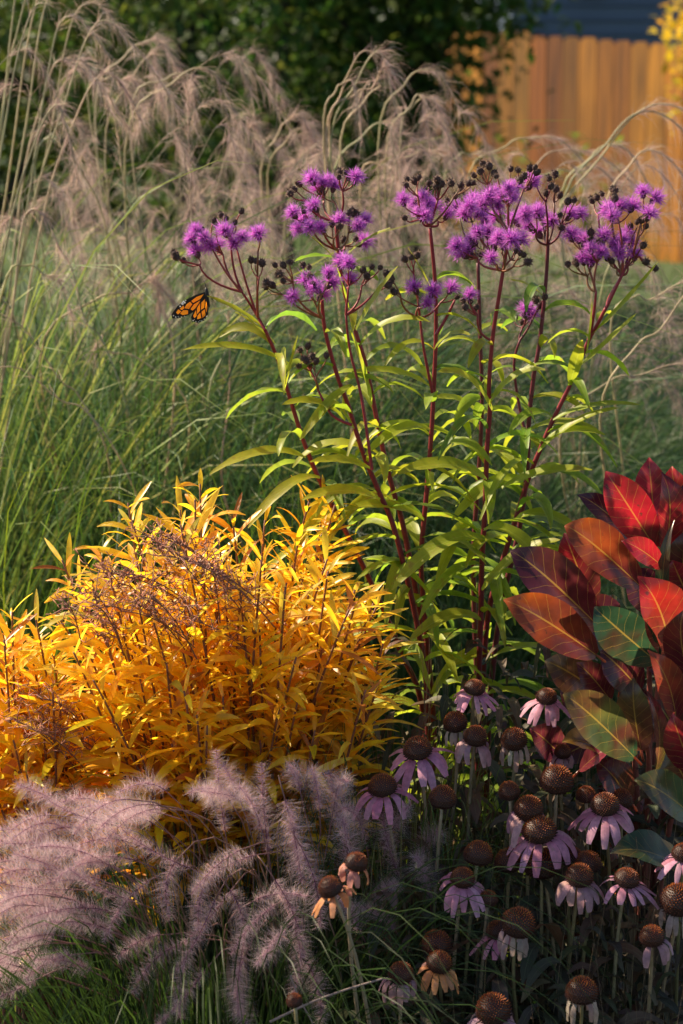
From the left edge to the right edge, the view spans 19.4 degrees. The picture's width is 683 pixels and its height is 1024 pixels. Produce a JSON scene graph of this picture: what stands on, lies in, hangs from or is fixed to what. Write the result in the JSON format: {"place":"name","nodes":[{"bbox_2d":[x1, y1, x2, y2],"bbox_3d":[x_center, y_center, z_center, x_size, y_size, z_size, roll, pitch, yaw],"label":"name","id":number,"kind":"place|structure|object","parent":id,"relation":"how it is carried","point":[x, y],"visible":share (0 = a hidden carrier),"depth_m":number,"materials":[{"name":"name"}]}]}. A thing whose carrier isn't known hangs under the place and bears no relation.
{"place":"outdoors","nodes":[
{"label":"outdoors","id":0,"kind":"place"},
{"bbox_2d":[0,428,200,1023],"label":"green grass","id":1,"kind":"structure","parent":0,"point":[28,592],"depth_m":2.85,"materials":[{"name":"green plant"}]},
{"bbox_2d":[0,2,392,87],"label":"sky","id":2,"kind":"structure","parent":0,"point":[23,2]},
{"bbox_2d":[0,351,400,1023],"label":"green grass","id":3,"kind":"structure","parent":0,"point":[270,523],"depth_m":3.02,"materials":[{"name":"green plant"}]},
{"bbox_2d":[0,735,664,1023],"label":"fountain grass","id":4,"kind":"object","parent":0,"point":[49,964],"depth_m":2.17,"materials":[{"name":"plant"}]},
{"bbox_2d":[0,29,682,921],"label":"plume grass","id":5,"kind":"object","parent":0,"point":[156,283],"depth_m":3.47,"materials":[{"name":"plant"}]},
{"bbox_2d":[0,0,682,693],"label":"plume grass","id":6,"kind":"object","parent":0,"point":[98,448],"depth_m":3.26,"materials":[{"name":"plant"}]},
{"bbox_2d":[0,88,682,547],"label":"ground","id":7,"kind":"structure","parent":0,"point":[670,268],"depth_m":12.19,"materials":[{"name":"green plant"}]},
{"bbox_2d":[0,0,294,380],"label":"leafy tree","id":8,"kind":"object","parent":7,"relation":"on","point":[139,27],"visible":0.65,"depth_m":9.01,"materials":[{"name":"green plant"}]},
{"bbox_2d":[9,0,433,346],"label":"leafy tree","id":9,"kind":"object","parent":7,"relation":"on","point":[187,19],"visible":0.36,"depth_m":10.34,"materials":[{"name":"green plant"}]},
{"bbox_2d":[0,0,576,223],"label":"evergreen hedge","id":10,"kind":"object","parent":7,"relation":"on","point":[237,39],"visible":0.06,"depth_m":17.73,"materials":[{"name":"green plant"}]},
{"bbox_2d":[107,0,508,320],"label":"leafy tree","id":11,"kind":"object","parent":7,"relation":"on","point":[326,14],"visible":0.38,"depth_m":11.02,"materials":[{"name":"green plant"}]},
{"bbox_2d":[244,0,582,311],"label":"leafy tree","id":12,"kind":"object","parent":7,"relation":"on","point":[479,14],"visible":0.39,"depth_m":11.24,"materials":[{"name":"green plant"}]},
{"bbox_2d":[436,29,682,262],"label":"wooden fence","id":13,"kind":"object","parent":7,"relation":"on","point":[601,87],"visible":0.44,"depth_m":13.74,"materials":[{"name":"brown wood"}]},
{"bbox_2d":[478,0,682,49],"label":"house","id":14,"kind":"structure","parent":7,"relation":"on","point":[633,21],"depth_m":22.34,"materials":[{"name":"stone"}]},
{"bbox_2d":[648,0,682,135],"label":"leafy tree","id":15,"kind":"object","parent":7,"relation":"on","point":[668,34],"visible":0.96,"depth_m":12.36,"materials":[{"name":"yellow plant"}]},
{"bbox_2d":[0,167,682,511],"bbox_3d":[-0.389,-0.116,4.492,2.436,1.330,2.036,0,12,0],"label":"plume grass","id":16,"kind":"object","parent":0,"point":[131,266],"depth_m":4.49,"materials":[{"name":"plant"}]},
{"bbox_2d":[0,566,682,1023],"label":"garden bed","id":17,"kind":"object","parent":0,"point":[576,942],"visible":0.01,"depth_m":3.58,"materials":[{"name":"brown soil"}]},
{"bbox_2d":[0,589,120,1023],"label":"golden shrub","id":18,"kind":"object","parent":17,"relation":"on","point":[28,727],"visible":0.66,"depth_m":2.37,"materials":[{"name":"yellow plant"}]},
{"bbox_2d":[17,468,425,998],"bbox_3d":[-0.143,0.469,2.474,0.484,1.038,0.453,0,12,0],"label":"golden shrub","id":19,"kind":"object","parent":17,"relation":"on","point":[255,664],"visible":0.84,"depth_m":2.35,"materials":[{"name":"yellow plant"}]},
{"bbox_2d":[81,749,486,1023],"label":"fountain grass","id":20,"kind":"object","parent":17,"relation":"on","point":[214,793],"depth_m":2.17,"materials":[{"name":"plant"}]},
{"bbox_2d":[286,992,302,1023],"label":"coneflower","id":21,"kind":"object","parent":17,"relation":"on","point":[294,1000],"visible":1,"depth_m":2.01,"materials":[{"name":"brown plant"}]},
{"bbox_2d":[289,975,312,1023],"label":"dry stem","id":22,"kind":"object","parent":17,"relation":"in","point":[297,992],"visible":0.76,"depth_m":2.08,"materials":[{"name":"plant"}]},
{"bbox_2d":[269,977,384,1022],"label":"dry stem","id":23,"kind":"object","parent":17,"relation":"in","point":[306,1004],"visible":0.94,"depth_m":2.08,"materials":[{"name":"brown plant"}]},
{"bbox_2d":[0,98,682,875],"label":"plume grass","id":24,"kind":"object","parent":17,"relation":"on","point":[310,136],"depth_m":3.64,"materials":[{"name":"plant"}]},
{"bbox_2d":[312,875,370,1023],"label":"coneflower","id":25,"kind":"object","parent":17,"relation":"on","point":[332,887],"visible":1,"depth_m":2.04,"materials":[{"name":"orange plant"}]},
{"bbox_2d":[1,41,682,906],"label":"plume grass","id":26,"kind":"object","parent":17,"relation":"on","point":[395,169],"depth_m":3.53,"materials":[{"name":"plant"}]},
{"bbox_2d":[169,207,520,870],"bbox_3d":[0.006,0.286,2.578,0.447,1.352,0.225,-5,13,-21],"label":"ironweed","id":27,"kind":"object","parent":17,"relation":"on","point":[200,233],"visible":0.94,"depth_m":2.45,"materials":[{"name":"green plant"}]},
{"bbox_2d":[171,280,214,322],"bbox_3d":[-0.184,-0.256,2.414,0.070,0.052,0.021,9,15,36],"label":"butterfly","id":28,"kind":"object","parent":27,"relation":"on","point":[198,305],"visible":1,"depth_m":2.40},
{"bbox_2d":[336,851,368,1023],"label":"coneflower","id":29,"kind":"object","parent":17,"relation":"on","point":[355,863],"visible":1,"depth_m":2.07,"materials":[{"name":"brown plant"}]},
{"bbox_2d":[352,772,419,1022],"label":"coneflower","id":30,"kind":"object","parent":17,"relation":"on","point":[384,786],"visible":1,"depth_m":2.26,"materials":[{"name":"purple plant"}]},
{"bbox_2d":[261,248,512,892],"bbox_3d":[0.078,0.315,2.550,0.330,1.307,0.230,-11,17,-42],"label":"ironweed","id":31,"kind":"object","parent":17,"relation":"on","point":[310,281],"visible":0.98,"depth_m":2.42,"materials":[{"name":"green plant"}]},
{"bbox_2d":[378,961,416,1023],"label":"coneflower","id":32,"kind":"object","parent":17,"relation":"on","point":[399,969],"visible":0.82,"depth_m":2.13,"materials":[{"name":"purple plant"}]},
{"bbox_2d":[282,165,524,869],"bbox_3d":[0.079,0.256,2.602,0.325,1.401,0.222,-6,13,-25],"label":"ironweed","id":33,"kind":"object","parent":17,"relation":"on","point":[319,184],"visible":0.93,"depth_m":2.47,"materials":[{"name":"green plant"}]},
{"bbox_2d":[243,707,566,1023],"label":"fountain grass","id":34,"kind":"object","parent":17,"relation":"on","point":[349,811],"depth_m":2.32,"materials":[{"name":"plant"}]},
{"bbox_2d":[387,784,457,983],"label":"coneflower","id":35,"kind":"object","parent":17,"relation":"on","point":[441,797],"visible":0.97,"depth_m":2.25,"materials":[{"name":"brown plant"}]},
{"bbox_2d":[344,174,507,956],"bbox_3d":[0.116,0.261,2.602,0.237,1.391,0.248,8,15,34],"label":"ironweed","id":36,"kind":"object","parent":17,"relation":"on","point":[422,205],"visible":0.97,"depth_m":2.47,"materials":[{"name":"green plant"}]},
{"bbox_2d":[389,735,474,995],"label":"coneflower","id":37,"kind":"object","parent":17,"relation":"on","point":[419,749],"visible":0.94,"depth_m":2.28,"materials":[{"name":"purple plant"}]},
{"bbox_2d":[421,929,452,1021],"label":"coneflower","id":38,"kind":"object","parent":17,"relation":"on","point":[440,939],"visible":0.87,"depth_m":2.19,"materials":[{"name":"brown plant"}]},
{"bbox_2d":[417,950,458,1004],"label":"coneflower","id":39,"kind":"object","parent":17,"relation":"on","point":[445,959],"visible":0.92,"depth_m":2.14,"materials":[{"name":"orange plant"}]},
{"bbox_2d":[417,866,485,1023],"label":"coneflower","id":40,"kind":"object","parent":17,"relation":"on","point":[452,901],"visible":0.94,"depth_m":2.20,"materials":[{"name":"purple plant"}]},
{"bbox_2d":[440,710,467,925],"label":"coneflower","id":41,"kind":"object","parent":17,"relation":"on","point":[455,723],"visible":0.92,"depth_m":2.33,"materials":[{"name":"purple plant"}]},
{"bbox_2d":[433,839,493,1023],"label":"coneflower","id":42,"kind":"object","parent":17,"relation":"on","point":[477,852],"visible":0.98,"depth_m":2.22,"materials":[{"name":"brown plant"}]},
{"bbox_2d":[445,724,490,957],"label":"coneflower","id":43,"kind":"object","parent":17,"relation":"on","point":[475,736],"visible":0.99,"depth_m":2.29,"materials":[{"name":"purple plant"}]},
{"bbox_2d":[395,188,544,873],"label":"ironweed","id":44,"kind":"object","parent":17,"relation":"on","point":[464,211],"visible":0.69,"depth_m":2.54,"materials":[{"name":"green plant"}]},
{"bbox_2d":[385,159,559,1008],"bbox_3d":[0.179,0.255,2.587,0.248,1.409,0.273,0,12,0],"label":"ironweed","id":45,"kind":"object","parent":17,"relation":"on","point":[493,236],"visible":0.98,"depth_m":2.44,"materials":[{"name":"green plant"}]},
{"bbox_2d":[453,678,498,880],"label":"coneflower","id":46,"kind":"object","parent":17,"relation":"on","point":[474,688],"visible":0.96,"depth_m":2.33,"materials":[{"name":"purple plant"}]},
{"bbox_2d":[269,568,682,1023],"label":"undergrowth","id":47,"kind":"object","parent":17,"relation":"on","point":[636,973],"visible":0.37,"depth_m":2.33,"materials":[{"name":"green plant"}]},
{"bbox_2d":[476,889,497,1023],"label":"coneflower","id":48,"kind":"object","parent":17,"relation":"on","point":[493,902],"visible":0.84,"depth_m":2.22,"materials":[{"name":"green plant"}]},
{"bbox_2d":[445,847,533,1023],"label":"coneflower","id":49,"kind":"object","parent":17,"relation":"on","point":[502,858],"visible":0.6,"depth_m":2.26,"materials":[{"name":"purple plant"}]},
{"bbox_2d":[467,991,515,1023],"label":"coneflower","id":50,"kind":"object","parent":17,"relation":"on","point":[491,1005],"visible":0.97,"depth_m":2.10,"materials":[{"name":"brown plant"}]},
{"bbox_2d":[468,780,520,1019],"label":"coneflower","id":51,"kind":"object","parent":17,"relation":"on","point":[509,790],"visible":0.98,"depth_m":2.26,"materials":[{"name":"brown plant"}]},
{"bbox_2d":[469,920,522,981],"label":"coneflower","id":52,"kind":"object","parent":17,"relation":"on","point":[494,929],"visible":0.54,"depth_m":2.21,"materials":[{"name":"purple plant"}]},
{"bbox_2d":[472,727,529,972],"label":"coneflower","id":53,"kind":"object","parent":17,"relation":"on","point":[514,739],"visible":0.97,"depth_m":2.29,"materials":[{"name":"purple plant"}]},
{"bbox_2d":[411,169,601,964],"bbox_3d":[0.192,0.255,2.613,0.277,1.399,0.264,0,12,0],"label":"ironweed","id":54,"kind":"object","parent":17,"relation":"on","point":[524,214],"visible":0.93,"depth_m":2.49,"materials":[{"name":"green plant"}]},
{"bbox_2d":[497,906,535,1023],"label":"coneflower","id":55,"kind":"object","parent":17,"relation":"on","point":[513,932],"visible":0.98,"depth_m":2.17,"materials":[{"name":"brown plant"}]},
{"bbox_2d":[506,794,547,1023],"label":"coneflower","id":56,"kind":"object","parent":17,"relation":"on","point":[527,807],"visible":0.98,"depth_m":2.25,"materials":[{"name":"brown plant"}]},
{"bbox_2d":[391,181,665,961],"bbox_3d":[0.213,0.268,2.587,0.223,1.383,0.355,-10,16,-40],"label":"ironweed","id":57,"kind":"object","parent":17,"relation":"on","point":[617,245],"visible":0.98,"depth_m":2.44,"materials":[{"name":"green plant"}]},
{"bbox_2d":[524,848,560,1023],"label":"coneflower","id":58,"kind":"object","parent":17,"relation":"on","point":[548,864],"visible":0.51,"depth_m":2.25,"materials":[{"name":"purple plant"}]},
{"bbox_2d":[506,815,583,1023],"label":"coneflower","id":59,"kind":"object","parent":17,"relation":"on","point":[543,830],"visible":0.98,"depth_m":2.23,"materials":[{"name":"purple plant"}]},
{"bbox_2d":[520,688,570,939],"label":"coneflower","id":60,"kind":"object","parent":17,"relation":"on","point":[547,699],"visible":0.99,"depth_m":2.32,"materials":[{"name":"pink plant"}]},
{"bbox_2d":[512,764,589,1008],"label":"coneflower","id":61,"kind":"object","parent":17,"relation":"on","point":[556,780],"visible":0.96,"depth_m":2.26,"materials":[{"name":"brown plant"}]},
{"bbox_2d":[535,846,581,1009],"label":"coneflower","id":62,"kind":"object","parent":17,"relation":"on","point":[572,858],"visible":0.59,"depth_m":2.29,"materials":[{"name":"green plant"}]},
{"bbox_2d":[555,862,603,1021],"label":"coneflower","id":63,"kind":"object","parent":17,"relation":"on","point":[579,875],"visible":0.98,"depth_m":2.20,"materials":[{"name":"purple plant"}]},
{"bbox_2d":[564,975,598,1023],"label":"coneflower","id":64,"kind":"object","parent":17,"relation":"on","point":[575,994],"visible":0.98,"depth_m":2.12,"materials":[{"name":"brown plant"}]},
{"bbox_2d":[548,743,627,1010],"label":"coneflower","id":65,"kind":"object","parent":17,"relation":"on","point":[562,752],"visible":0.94,"depth_m":2.35,"materials":[{"name":"brown plant"}]},
{"bbox_2d":[575,849,601,1018],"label":"coneflower","id":66,"kind":"object","parent":17,"relation":"on","point":[591,859],"visible":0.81,"depth_m":2.24,"materials":[{"name":"brown plant"}]},
{"bbox_2d":[575,785,604,1022],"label":"coneflower","id":67,"kind":"object","parent":17,"relation":"on","point":[585,794],"visible":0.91,"depth_m":2.30,"materials":[{"name":"brown plant"}]},
{"bbox_2d":[503,457,682,1021],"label":"red shrub","id":68,"kind":"object","parent":17,"relation":"on","point":[568,612],"visible":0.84,"depth_m":2.25,"materials":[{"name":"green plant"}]},
{"bbox_2d":[568,792,633,1023],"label":"coneflower","id":69,"kind":"object","parent":17,"relation":"on","point":[606,805],"visible":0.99,"depth_m":2.25,"materials":[{"name":"purple plant"}]},
{"bbox_2d":[614,788,642,1008],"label":"coneflower","id":70,"kind":"object","parent":17,"relation":"on","point":[624,796],"visible":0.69,"depth_m":2.31,"materials":[{"name":"brown plant"}]},
{"bbox_2d":[600,867,658,1019],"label":"coneflower","id":71,"kind":"object","parent":17,"relation":"on","point":[625,878],"visible":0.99,"depth_m":2.20,"materials":[{"name":"purple plant"}]},
{"bbox_2d":[638,924,673,1023],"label":"coneflower","id":72,"kind":"object","parent":17,"relation":"on","point":[651,937],"visible":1,"depth_m":2.16,"materials":[{"name":"purple plant"}]},
{"bbox_2d":[654,882,682,1023],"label":"coneflower","id":73,"kind":"object","parent":17,"relation":"on","point":[671,901],"visible":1,"depth_m":2.19,"materials":[{"name":"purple plant"}]},
{"bbox_2d":[654,843,682,1023],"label":"coneflower","id":74,"kind":"object","parent":17,"relation":"on","point":[669,863],"visible":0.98,"depth_m":2.22,"materials":[{"name":"pink plant"}]},
{"bbox_2d":[18,165,682,778],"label":"plume grass","id":75,"kind":"object","parent":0,"point":[630,425],"depth_m":4.24,"materials":[{"name":"plant"}]},
{"bbox_2d":[286,95,682,888],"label":"plume grass","id":76,"kind":"object","parent":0,"point":[570,291],"depth_m":3.59,"materials":[{"name":"plant"}]},
{"bbox_2d":[476,132,533,248],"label":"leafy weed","id":77,"kind":"object","parent":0,"point":[499,139],"visible":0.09,"depth_m":12.83,"materials":[{"name":"green plant"}]},
{"bbox_2d":[541,133,623,282],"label":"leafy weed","id":78,"kind":"object","parent":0,"point":[585,202],"visible":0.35,"depth_m":12.26,"materials":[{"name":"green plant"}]}
]}

